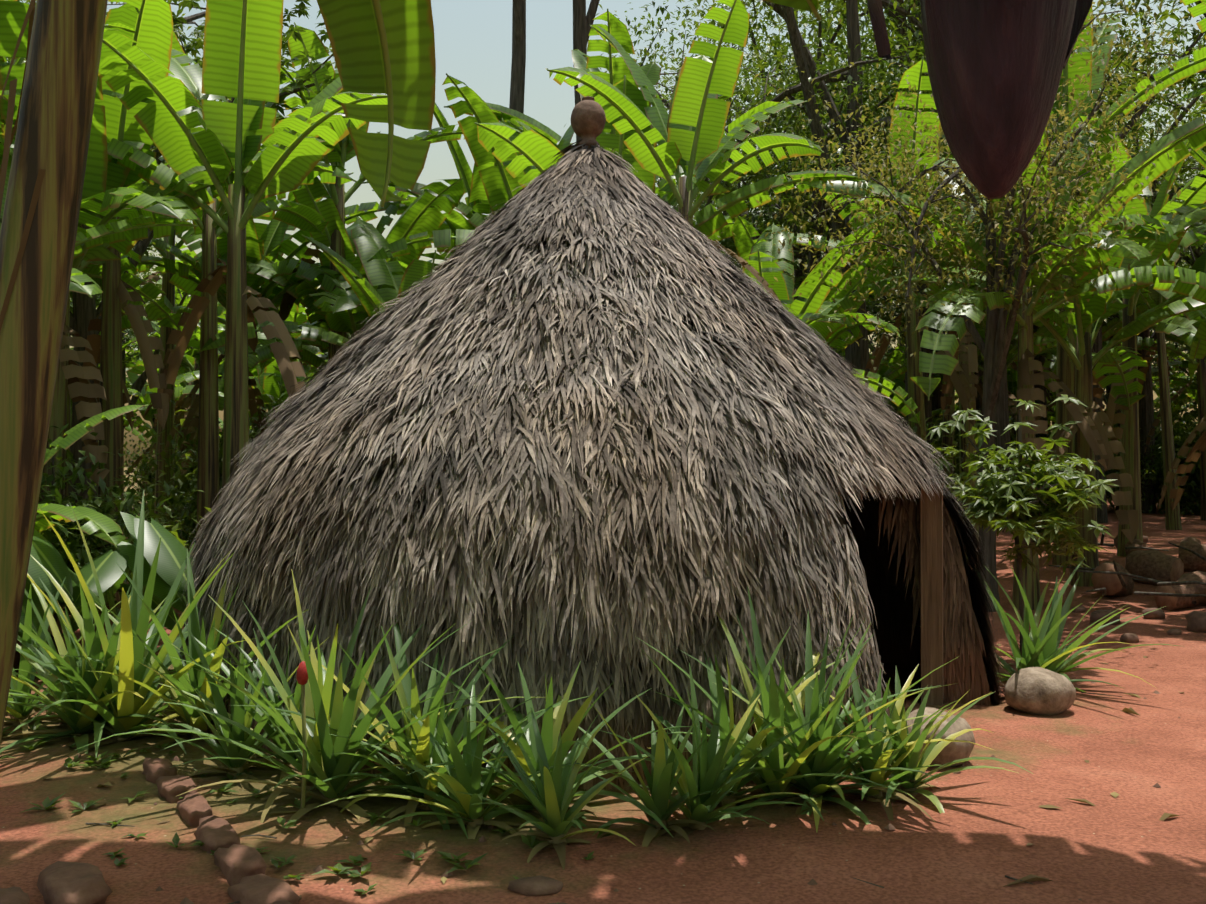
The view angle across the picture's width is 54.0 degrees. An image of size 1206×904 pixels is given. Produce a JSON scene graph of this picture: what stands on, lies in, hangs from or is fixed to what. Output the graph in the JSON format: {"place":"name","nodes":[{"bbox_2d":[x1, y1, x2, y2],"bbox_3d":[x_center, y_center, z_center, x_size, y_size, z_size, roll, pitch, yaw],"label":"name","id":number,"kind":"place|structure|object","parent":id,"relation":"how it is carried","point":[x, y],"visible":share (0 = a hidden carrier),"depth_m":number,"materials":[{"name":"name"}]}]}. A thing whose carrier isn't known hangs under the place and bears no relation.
{"place":"outdoors","nodes":[
{"label":"outdoors","id":0,"kind":"place"},
{"bbox_2d":[0,467,1205,903],"bbox_3d":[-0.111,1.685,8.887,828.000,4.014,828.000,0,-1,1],"label":"ground","id":1,"kind":"structure","parent":0,"point":[1126,845],"depth_m":5.32,"materials":[{"name":"soil"}]},
{"bbox_2d":[19,529,109,634],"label":"broad-leaved plant","id":2,"kind":"object","parent":1,"relation":"on","point":[45,554],"visible":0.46,"depth_m":7.90,"materials":[{"name":"green plant"}]},
{"bbox_2d":[37,861,112,903],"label":"stone","id":3,"kind":"object","parent":1,"relation":"on","point":[60,882],"visible":1,"depth_m":4.42,"materials":[{"name":"stone"}]},
{"bbox_2d":[0,129,180,330],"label":"banana","id":4,"kind":"object","parent":1,"relation":"on","point":[163,305],"visible":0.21,"depth_m":13.67,"materials":[{"name":"green plant"}]},
{"bbox_2d":[34,405,148,653],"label":"banana","id":5,"kind":"object","parent":1,"relation":"on","point":[103,524],"visible":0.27,"depth_m":8.26,"materials":[{"name":"green plant"}]},
{"bbox_2d":[4,573,180,738],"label":"sword plant","id":6,"kind":"object","parent":1,"relation":"on","point":[22,715],"visible":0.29,"depth_m":7.25,"materials":[{"name":"green plant"}]},
{"bbox_2d":[0,136,197,297],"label":"banana","id":7,"kind":"object","parent":1,"relation":"on","point":[138,228],"visible":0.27,"depth_m":10.16,"materials":[{"name":"green plant"}]},
{"bbox_2d":[64,157,167,505],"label":"banana","id":8,"kind":"object","parent":1,"relation":"on","point":[136,185],"visible":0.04,"depth_m":17.50,"materials":[{"name":"green plant"}]},
{"bbox_2d":[36,423,211,650],"bbox_3d":[-4.792,0.788,9.970,3.094,2.227,3.436,0,-1,42],"label":"shrub","id":9,"kind":"object","parent":1,"relation":"on","point":[69,533],"visible":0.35,"depth_m":9.90,"materials":[{"name":"green plant"}]},
{"bbox_2d":[70,512,192,631],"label":"broad-leaved plant","id":10,"kind":"object","parent":1,"relation":"on","point":[171,559],"visible":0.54,"depth_m":8.79,"materials":[{"name":"green plant"}]},
{"bbox_2d":[124,362,175,506],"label":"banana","id":11,"kind":"object","parent":1,"relation":"on","point":[144,397],"visible":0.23,"depth_m":41.07,"materials":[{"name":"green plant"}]},
{"bbox_2d":[0,490,306,756],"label":"sword plant","id":12,"kind":"object","parent":1,"relation":"on","point":[114,689],"visible":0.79,"depth_m":6.79,"materials":[{"name":"green plant"}]},
{"bbox_2d":[142,758,176,783],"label":"edge stone","id":13,"kind":"object","parent":1,"relation":"on","point":[154,769],"visible":0.69,"depth_m":5.99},
{"bbox_2d":[96,242,225,537],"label":"banana","id":14,"kind":"object","parent":1,"relation":"on","point":[194,343],"visible":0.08,"depth_m":26.57,"materials":[{"name":"green plant"}]},
{"bbox_2d":[0,1,324,645],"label":"banana","id":15,"kind":"object","parent":1,"relation":"on","point":[104,192],"visible":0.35,"depth_m":10.75,"materials":[{"name":"green plant"}]},
{"bbox_2d":[156,775,196,803],"bbox_3d":[-2.071,1.647,5.751,0.157,0.113,0.344,-5,1,-33],"label":"edge stone","id":16,"kind":"object","parent":1,"relation":"on","point":[170,788],"visible":0.77,"depth_m":5.68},
{"bbox_2d":[70,237,284,444],"bbox_3d":[-10.732,-2.444,26.640,8.029,9.142,7.028,0,-1,-25],"label":"tree","id":17,"kind":"object","parent":1,"relation":"on","point":[139,383],"visible":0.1,"depth_m":26.73,"materials":[{"name":"green plant"}]},
{"bbox_2d":[0,0,356,634],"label":"banana","id":18,"kind":"object","parent":1,"relation":"on","point":[151,23],"visible":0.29,"depth_m":11.70,"materials":[{"name":"green plant"}]},
{"bbox_2d":[125,433,250,530],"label":"shrub","id":19,"kind":"object","parent":1,"relation":"on","point":[151,473],"visible":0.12,"depth_m":26.53,"materials":[{"name":"green plant"}]},
{"bbox_2d":[0,0,387,493],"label":"banana","id":20,"kind":"object","parent":1,"relation":"on","point":[242,47],"visible":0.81,"depth_m":11.27,"materials":[{"name":"green plant"}]},
{"bbox_2d":[176,792,212,826],"bbox_3d":[-1.869,1.655,5.413,0.126,0.123,0.306,-5,4,-31],"label":"edge stone","id":21,"kind":"object","parent":1,"relation":"on","point":[193,808],"visible":0.75,"depth_m":5.36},
{"bbox_2d":[18,0,386,536],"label":"tree","id":22,"kind":"object","parent":1,"relation":"on","point":[85,311],"visible":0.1,"depth_m":14.71,"materials":[{"name":"green plant"}]},
{"bbox_2d":[121,183,285,535],"bbox_3d":[-7.218,-2.129,19.813,4.026,8.350,3.186,0,-1,-5],"label":"banana","id":23,"kind":"object","parent":1,"relation":"on","point":[168,288],"visible":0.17,"depth_m":19.99,"materials":[{"name":"green plant"}]},
{"bbox_2d":[136,398,281,558],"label":"shrub","id":24,"kind":"object","parent":1,"relation":"on","point":[192,503],"visible":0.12,"depth_m":16.58,"materials":[{"name":"green plant"}]},
{"bbox_2d":[194,815,240,853],"bbox_3d":[-1.669,1.677,5.110,0.155,0.114,0.354,3,2,-30],"label":"edge stone","id":25,"kind":"object","parent":1,"relation":"on","point":[213,832],"visible":0.69,"depth_m":5.06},
{"bbox_2d":[142,365,312,536],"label":"shrub","id":26,"kind":"object","parent":1,"relation":"on","point":[187,455],"depth_m":20.01,"materials":[{"name":"green plant"}]},
{"bbox_2d":[116,2,349,541],"bbox_3d":[-4.731,-1.549,13.982,3.371,7.004,2.747,0,-1,-14],"label":"banana","id":27,"kind":"object","parent":1,"relation":"on","point":[300,216],"visible":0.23,"depth_m":13.90,"materials":[{"name":"green plant"}]},
{"bbox_2d":[150,325,327,425],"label":"banana","id":28,"kind":"object","parent":1,"relation":"on","point":[268,386],"visible":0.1,"depth_m":21.39,"materials":[{"name":"green plant"}]},
{"bbox_2d":[70,144,408,465],"bbox_3d":[-5.606,-1.532,17.820,4.376,7.064,6.116,0,-1,-30],"label":"banana","id":29,"kind":"object","parent":1,"relation":"on","point":[183,278],"visible":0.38,"depth_m":17.34,"materials":[{"name":"green plant"}]},
{"bbox_2d":[214,844,266,885],"bbox_3d":[-1.472,1.686,4.785,0.160,0.151,0.338,-4,-1,-31],"label":"edge stone","id":30,"kind":"object","parent":1,"relation":"on","point":[235,863],"visible":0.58,"depth_m":4.70,"materials":[{"name":"stone"}]},
{"bbox_2d":[149,199,345,440],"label":"banana","id":31,"kind":"object","parent":1,"relation":"on","point":[273,235],"visible":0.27,"depth_m":17.05,"materials":[{"name":"green plant"}]},
{"bbox_2d":[135,622,387,788],"bbox_3d":[-1.774,1.324,6.234,1.390,0.982,1.331,-1,-1,42],"label":"sword plant","id":32,"kind":"object","parent":1,"relation":"on","point":[244,715],"visible":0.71,"depth_m":6.12,"materials":[{"name":"green plant"}]},
{"bbox_2d":[227,874,299,903],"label":"edge stone","id":33,"kind":"object","parent":1,"relation":"on","point":[259,889],"visible":0.94,"depth_m":4.45,"materials":[{"name":"stone"}]},
{"bbox_2d":[0,711,616,903],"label":"ground weeds","id":34,"kind":"object","parent":1,"relation":"on","point":[528,840],"visible":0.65,"depth_m":5.29,"materials":[{"name":"green plant"}]},
{"bbox_2d":[199,255,432,372],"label":"banana","id":35,"kind":"object","parent":1,"relation":"on","point":[307,354],"visible":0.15,"depth_m":16.82,"materials":[{"name":"green plant"}]},
{"bbox_2d":[197,217,446,353],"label":"banana","id":36,"kind":"object","parent":1,"relation":"on","point":[378,272],"visible":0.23,"depth_m":14.17,"materials":[{"name":"green plant"}]},
{"bbox_2d":[185,177,463,410],"bbox_3d":[-3.393,-0.958,16.295,5.201,5.856,3.629,0,-1,15],"label":"banana","id":37,"kind":"object","parent":1,"relation":"on","point":[347,314],"visible":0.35,"depth_m":15.88,"materials":[{"name":"green plant"}]},
{"bbox_2d":[75,569,587,829],"bbox_3d":[-1.176,1.339,5.772,2.144,1.447,1.879,0,-1,11],"label":"sword plant","id":38,"kind":"object","parent":1,"relation":"on","point":[320,751],"visible":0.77,"depth_m":5.64,"materials":[{"name":"green plant"}]},
{"bbox_2d":[227,22,464,362],"bbox_3d":[-3.689,-2.123,16.096,3.225,8.222,3.957,0,-1,19],"label":"banana","id":39,"kind":"object","parent":1,"relation":"on","point":[339,155],"visible":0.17,"depth_m":16.05,"materials":[{"name":"green plant"}]},
{"bbox_2d":[0,0,820,744],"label":"banana","id":40,"kind":"object","parent":1,"relation":"on","point":[384,46],"visible":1,"depth_m":3.00,"materials":[{"name":"green plant"}]},
{"bbox_2d":[307,679,535,838],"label":"sword plant","id":41,"kind":"object","parent":1,"relation":"on","point":[422,781],"visible":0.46,"depth_m":5.58,"materials":[{"name":"green plant"}]},
{"bbox_2d":[371,103,571,257],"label":"banana","id":42,"kind":"object","parent":1,"relation":"on","point":[476,199],"visible":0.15,"depth_m":17.86,"materials":[{"name":"green plant"}]},
{"bbox_2d":[361,73,595,226],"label":"banana","id":43,"kind":"object","parent":1,"relation":"on","point":[500,182],"visible":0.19,"depth_m":15.92,"materials":[{"name":"green plant"}]},
{"bbox_2d":[317,660,690,838],"bbox_3d":[-0.402,1.439,5.591,1.710,0.991,1.725,0,-1,1],"label":"sword plant","id":44,"kind":"object","parent":1,"relation":"on","point":[465,775],"visible":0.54,"depth_m":5.43,"materials":[{"name":"green plant"}]},
{"bbox_2d":[509,0,525,154],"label":"tall tree","id":45,"kind":"object","parent":1,"relation":"on","point":[517,83],"visible":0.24,"depth_m":19.97,"materials":[{"name":"brown plant"}]},
{"bbox_2d":[507,875,562,895],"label":"flat stone","id":46,"kind":"object","parent":1,"relation":"on","point":[540,885],"visible":1,"depth_m":4.62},
{"bbox_2d":[573,0,599,143],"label":"tall tree","id":47,"kind":"object","parent":1,"relation":"on","point":[582,21],"visible":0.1,"depth_m":21.04,"materials":[{"name":"brown plant"}]},
{"bbox_2d":[167,140,1008,789],"bbox_3d":[-0.120,-0.257,8.923,5.944,4.143,5.878,0,-1,1],"label":"thatched hut","id":48,"kind":"object","parent":1,"relation":"on","point":[599,496],"visible":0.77,"depth_m":6.65,"materials":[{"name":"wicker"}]},
{"bbox_2d":[571,96,605,152],"bbox_3d":[-0.112,-2.441,8.925,0.266,0.465,0.266,0,-1,1],"label":"roof finial","id":49,"kind":"object","parent":48,"relation":"on","point":[588,118],"visible":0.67,"depth_m":8.84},
{"bbox_2d":[921,483,943,705],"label":"wooden post","id":50,"kind":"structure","parent":48,"relation":"attached to","point":[932,584],"depth_m":7.99,"materials":[{"name":"brown wood"}]},
{"bbox_2d":[444,8,744,153],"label":"banana","id":51,"kind":"object","parent":1,"relation":"on","point":[617,30],"visible":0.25,"depth_m":16.71,"materials":[{"name":"green plant"}]},
{"bbox_2d":[216,153,984,771],"bbox_3d":[-0.125,-0.281,8.947,5.707,4.100,5.686,0,-1,1],"label":"hut shell","id":52,"kind":"object","parent":1,"relation":"on","point":[892,601],"visible":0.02,"depth_m":9.42},
{"bbox_2d":[455,702,745,869],"bbox_3d":[0.004,1.441,5.196,1.368,0.658,0.829,0,-1,-37],"label":"sword plant","id":53,"kind":"object","parent":1,"relation":"on","point":[550,801],"visible":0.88,"depth_m":5.18,"materials":[{"name":"green plant"}]},
{"bbox_2d":[44,631,1183,903],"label":"ground litter","id":54,"kind":"object","parent":1,"relation":"on","point":[798,811],"visible":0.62,"depth_m":5.32,"materials":[{"name":"brown plant"}]},
{"bbox_2d":[367,75,867,261],"bbox_3d":[0.435,-1.202,14.257,4.794,6.366,4.885,1,-1,-43],"label":"banana","id":55,"kind":"object","parent":1,"relation":"on","point":[536,149],"visible":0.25,"depth_m":13.86,"materials":[{"name":"green plant"}]},
{"bbox_2d":[547,0,823,305],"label":"banana","id":56,"kind":"object","parent":1,"relation":"on","point":[685,134],"visible":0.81,"depth_m":13.13,"materials":[{"name":"green plant"}]},
{"bbox_2d":[596,663,820,837],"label":"sword plant","id":57,"kind":"object","parent":1,"relation":"on","point":[711,758],"visible":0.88,"depth_m":5.34,"materials":[{"name":"green plant"}]},
{"bbox_2d":[565,21,903,332],"bbox_3d":[3.365,-4.761,31.615,8.987,13.846,10.162,-1,-1,43],"label":"tree","id":58,"kind":"object","parent":1,"relation":"on","point":[774,164],"visible":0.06,"depth_m":29.34,"materials":[{"name":"green plant"}]},
{"bbox_2d":[595,0,902,306],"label":"tree","id":59,"kind":"object","parent":1,"relation":"on","point":[798,272],"visible":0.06,"depth_m":35.28,"materials":[{"name":"green plant"}]},
{"bbox_2d":[582,586,990,831],"bbox_3d":[0.912,1.296,5.739,2.027,1.222,2.055,0,-1,1],"label":"sword plant","id":60,"kind":"object","parent":1,"relation":"on","point":[775,773],"visible":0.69,"depth_m":5.66,"materials":[{"name":"green plant"}]},
{"bbox_2d":[668,0,926,298],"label":"tree","id":61,"kind":"object","parent":1,"relation":"on","point":[776,207],"visible":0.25,"depth_m":26.66,"materials":[{"name":"green plant"}]},
{"bbox_2d":[731,215,900,350],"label":"banana","id":62,"kind":"object","parent":1,"relation":"on","point":[743,243],"visible":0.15,"depth_m":17.34,"materials":[{"name":"green plant"}]},
{"bbox_2d":[715,658,939,824],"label":"sword plant","id":63,"kind":"object","parent":1,"relation":"on","point":[820,785],"visible":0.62,"depth_m":5.64,"materials":[{"name":"green plant"}]},
{"bbox_2d":[743,208,920,426],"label":"banana","id":64,"kind":"object","parent":1,"relation":"on","point":[763,264],"visible":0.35,"depth_m":15.04,"materials":[{"name":"green plant"}]},
{"bbox_2d":[545,0,1149,382],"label":"tree","id":65,"kind":"object","parent":1,"relation":"on","point":[855,353],"visible":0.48,"depth_m":20.72,"materials":[{"name":"green plant"}]},
{"bbox_2d":[736,57,981,457],"bbox_3d":[4.253,-1.870,18.267,4.285,7.462,4.039,-2,-1,4],"label":"banana","id":66,"kind":"object","parent":1,"relation":"on","point":[920,82],"visible":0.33,"depth_m":17.89,"materials":[{"name":"green plant"}]},
{"bbox_2d":[782,649,1032,820],"bbox_3d":[1.394,1.431,5.857,1.240,0.827,1.230,0,-1,1],"label":"sword plant","id":67,"kind":"object","parent":1,"relation":"on","point":[906,781],"visible":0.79,"depth_m":5.77,"materials":[{"name":"green plant"}]},
{"bbox_2d":[836,108,985,545],"bbox_3d":[5.761,-2.006,20.538,4.308,7.503,4.061,-2,-2,39],"label":"banana","id":68,"kind":"object","parent":1,"relation":"on","point":[968,361],"visible":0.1,"depth_m":20.03,"materials":[{"name":"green plant"}]},
{"bbox_2d":[888,258,982,501],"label":"banana","id":69,"kind":"object","parent":1,"relation":"on","point":[950,439],"visible":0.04,"depth_m":27.95,"materials":[{"name":"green plant"}]},
{"bbox_2d":[678,0,1201,447],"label":"tree","id":70,"kind":"object","parent":1,"relation":"on","point":[927,403],"visible":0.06,"depth_m":27.51,"materials":[{"name":"green plant"}]},
{"bbox_2d":[907,707,975,767],"bbox_3d":[1.815,1.578,6.500,0.428,0.341,0.432,0,-1,1],"label":"boulder","id":71,"kind":"object","parent":1,"relation":"on","point":[951,751],"visible":0.38,"depth_m":6.34,"materials":[{"name":"stone"}]},
{"bbox_2d":[717,0,1197,435],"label":"tree","id":72,"kind":"object","parent":1,"relation":"on","point":[936,400],"depth_m":36.30,"materials":[{"name":"green plant"}]},
{"bbox_2d":[868,292,1051,422],"bbox_3d":[9.694,-2.458,32.191,6.644,8.643,7.591,0,-1,3],"label":"tree","id":73,"kind":"object","parent":1,"relation":"on","point":[979,374],"depth_m":31.90,"materials":[{"name":"green plant"}]},
{"bbox_2d":[721,0,1205,611],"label":"olive tree","id":74,"kind":"object","parent":1,"relation":"on","point":[993,346],"visible":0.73,"depth_m":12.90,"materials":[{"name":"green plant"}]},
{"bbox_2d":[876,280,1056,459],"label":"banana","id":75,"kind":"object","parent":1,"relation":"on","point":[890,374],"visible":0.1,"depth_m":24.89,"materials":[{"name":"green plant"}]},
{"bbox_2d":[743,0,1205,527],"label":"tree","id":76,"kind":"object","parent":1,"relation":"on","point":[1002,419],"visible":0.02,"depth_m":24.34,"materials":[{"name":"green plant"}]},
{"bbox_2d":[799,117,1205,609],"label":"banana","id":77,"kind":"object","parent":1,"relation":"on","point":[1193,132],"visible":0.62,"depth_m":12.92,"materials":[{"name":"green plant"}]},
{"bbox_2d":[829,3,1205,506],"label":"tree","id":78,"kind":"object","parent":1,"relation":"on","point":[1179,118],"depth_m":34.51,"materials":[{"name":"green plant"}]},
{"bbox_2d":[924,394,1117,656],"bbox_3d":[3.445,0.723,9.796,1.432,2.392,1.884,0,-1,-17],"label":"shrub","id":79,"kind":"object","parent":1,"relation":"on","point":[1016,500],"visible":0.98,"depth_m":9.54,"materials":[{"name":"green plant"}]},
{"bbox_2d":[866,27,1195,344],"bbox_3d":[10.619,-4.367,32.299,9.227,12.431,9.429,0,-1,-21],"label":"tree","id":80,"kind":"object","parent":1,"relation":"on","point":[1134,129],"visible":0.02,"depth_m":30.77,"materials":[{"name":"green plant"}]},
{"bbox_2d":[1004,667,1075,715],"bbox_3d":[2.900,1.602,7.860,0.466,0.330,0.432,0,-1,1],"label":"boulder","id":81,"kind":"object","parent":1,"relation":"on","point":[1037,691],"visible":0.88,"depth_m":7.71,"materials":[{"name":"stone"}]},
{"bbox_2d":[911,559,1177,691],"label":"sword plant","id":82,"kind":"object","parent":1,"relation":"on","point":[1040,645],"visible":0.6,"depth_m":8.59,"materials":[{"name":"green plant"}]},
{"bbox_2d":[956,303,1157,459],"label":"banana","id":83,"kind":"object","parent":1,"relation":"on","point":[1107,331],"visible":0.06,"depth_m":27.38,"materials":[{"name":"green plant"}]},
{"bbox_2d":[912,198,1205,586],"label":"banana","id":84,"kind":"object","parent":1,"relation":"on","point":[1097,307],"visible":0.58,"depth_m":14.51,"materials":[{"name":"green plant"}]},
{"bbox_2d":[959,114,1205,556],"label":"banana","id":85,"kind":"object","parent":1,"relation":"on","point":[1126,432],"visible":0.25,"depth_m":16.72,"materials":[{"name":"green plant"}]},
{"bbox_2d":[1091,561,1133,596],"bbox_3d":[5.916,1.500,13.711,0.433,0.420,0.632,0,-12,37],"label":"rock","id":86,"kind":"object","parent":1,"relation":"on","point":[1111,584],"visible":0.83,"depth_m":13.51,"materials":[{"name":"stone"}]},
{"bbox_2d":[1036,29,1205,513],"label":"tree","id":87,"kind":"object","parent":1,"relation":"on","point":[1146,411],"depth_m":31.24,"materials":[{"name":"green plant"}]},
{"bbox_2d":[1043,5,1205,564],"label":"banana","id":88,"kind":"object","parent":1,"relation":"on","point":[1184,68],"visible":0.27,"depth_m":16.07,"materials":[{"name":"green plant"}]},
{"bbox_2d":[1049,527,1205,603],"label":"woodpile branches","id":89,"kind":"object","parent":1,"relation":"on","point":[1139,578],"visible":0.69,"depth_m":12.76,"materials":[{"name":"brown wood"}]},
{"bbox_2d":[1057,76,1205,522],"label":"tree","id":90,"kind":"object","parent":1,"relation":"on","point":[1102,516],"visible":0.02,"depth_m":26.80,"materials":[{"name":"green plant"}]},
{"bbox_2d":[1090,0,1205,175],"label":"tree","id":91,"kind":"object","parent":1,"relation":"on","point":[1137,2],"visible":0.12,"depth_m":27.38,"materials":[{"name":"green plant"}]},
{"bbox_2d":[1101,8,1205,116],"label":"tree","id":92,"kind":"object","parent":1,"relation":"on","point":[1165,14],"visible":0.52,"depth_m":19.87,"materials":[{"name":"green plant"}]},
{"bbox_2d":[1102,252,1205,520],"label":"banana","id":93,"kind":"object","parent":1,"relation":"on","point":[1199,264],"visible":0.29,"depth_m":27.80,"materials":[{"name":"green plant"}]},
{"bbox_2d":[1125,550,1183,585],"bbox_3d":[6.747,1.424,14.435,0.460,0.448,0.674,0,5,-28],"label":"rock","id":94,"kind":"object","parent":1,"relation":"on","point":[1156,565],"visible":0.73,"depth_m":14.30,"materials":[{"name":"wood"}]},
{"bbox_2d":[1115,433,1200,515],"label":"shrub","id":95,"kind":"object","parent":1,"relation":"on","point":[1158,473],"visible":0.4,"depth_m":30.79,"materials":[{"name":"green plant"}]},
{"bbox_2d":[1136,212,1181,529],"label":"banana","id":96,"kind":"object","parent":1,"relation":"on","point":[1152,296],"visible":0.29,"depth_m":23.77,"materials":[{"name":"green plant"}]},
{"bbox_2d":[1121,279,1205,511],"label":"banana","id":97,"kind":"object","parent":1,"relation":"on","point":[1189,324],"visible":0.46,"depth_m":19.95,"materials":[{"name":"green plant"}]},
{"bbox_2d":[1144,408,1200,514],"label":"shrub","id":98,"kind":"object","parent":1,"relation":"on","point":[1195,483],"visible":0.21,"depth_m":30.63,"materials":[{"name":"green plant"}]},
{"bbox_2d":[1154,571,1205,610],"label":"rock","id":99,"kind":"object","parent":1,"relation":"on","point":[1171,603],"visible":0.69,"depth_m":12.64,"materials":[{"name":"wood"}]},
{"bbox_2d":[1173,205,1205,382],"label":"banana","id":100,"kind":"object","parent":1,"relation":"on","point":[1198,349],"visible":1,"depth_m":14.40,"materials":[{"name":"green plant"}]},
{"bbox_2d":[1178,541,1205,571],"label":"rock","id":101,"kind":"object","parent":1,"relation":"on","point":[1192,562],"visible":0.71,"depth_m":15.18,"materials":[{"name":"stone"}]},
{"bbox_2d":[7,0,1205,466],"label":"sky","id":102,"kind":"structure","parent":0,"point":[473,38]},
{"bbox_2d":[867,0,1092,198],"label":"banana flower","id":103,"kind":"object","parent":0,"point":[995,68],"visible":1,"depth_m":1.06,"materials":[{"name":"purple plant"}]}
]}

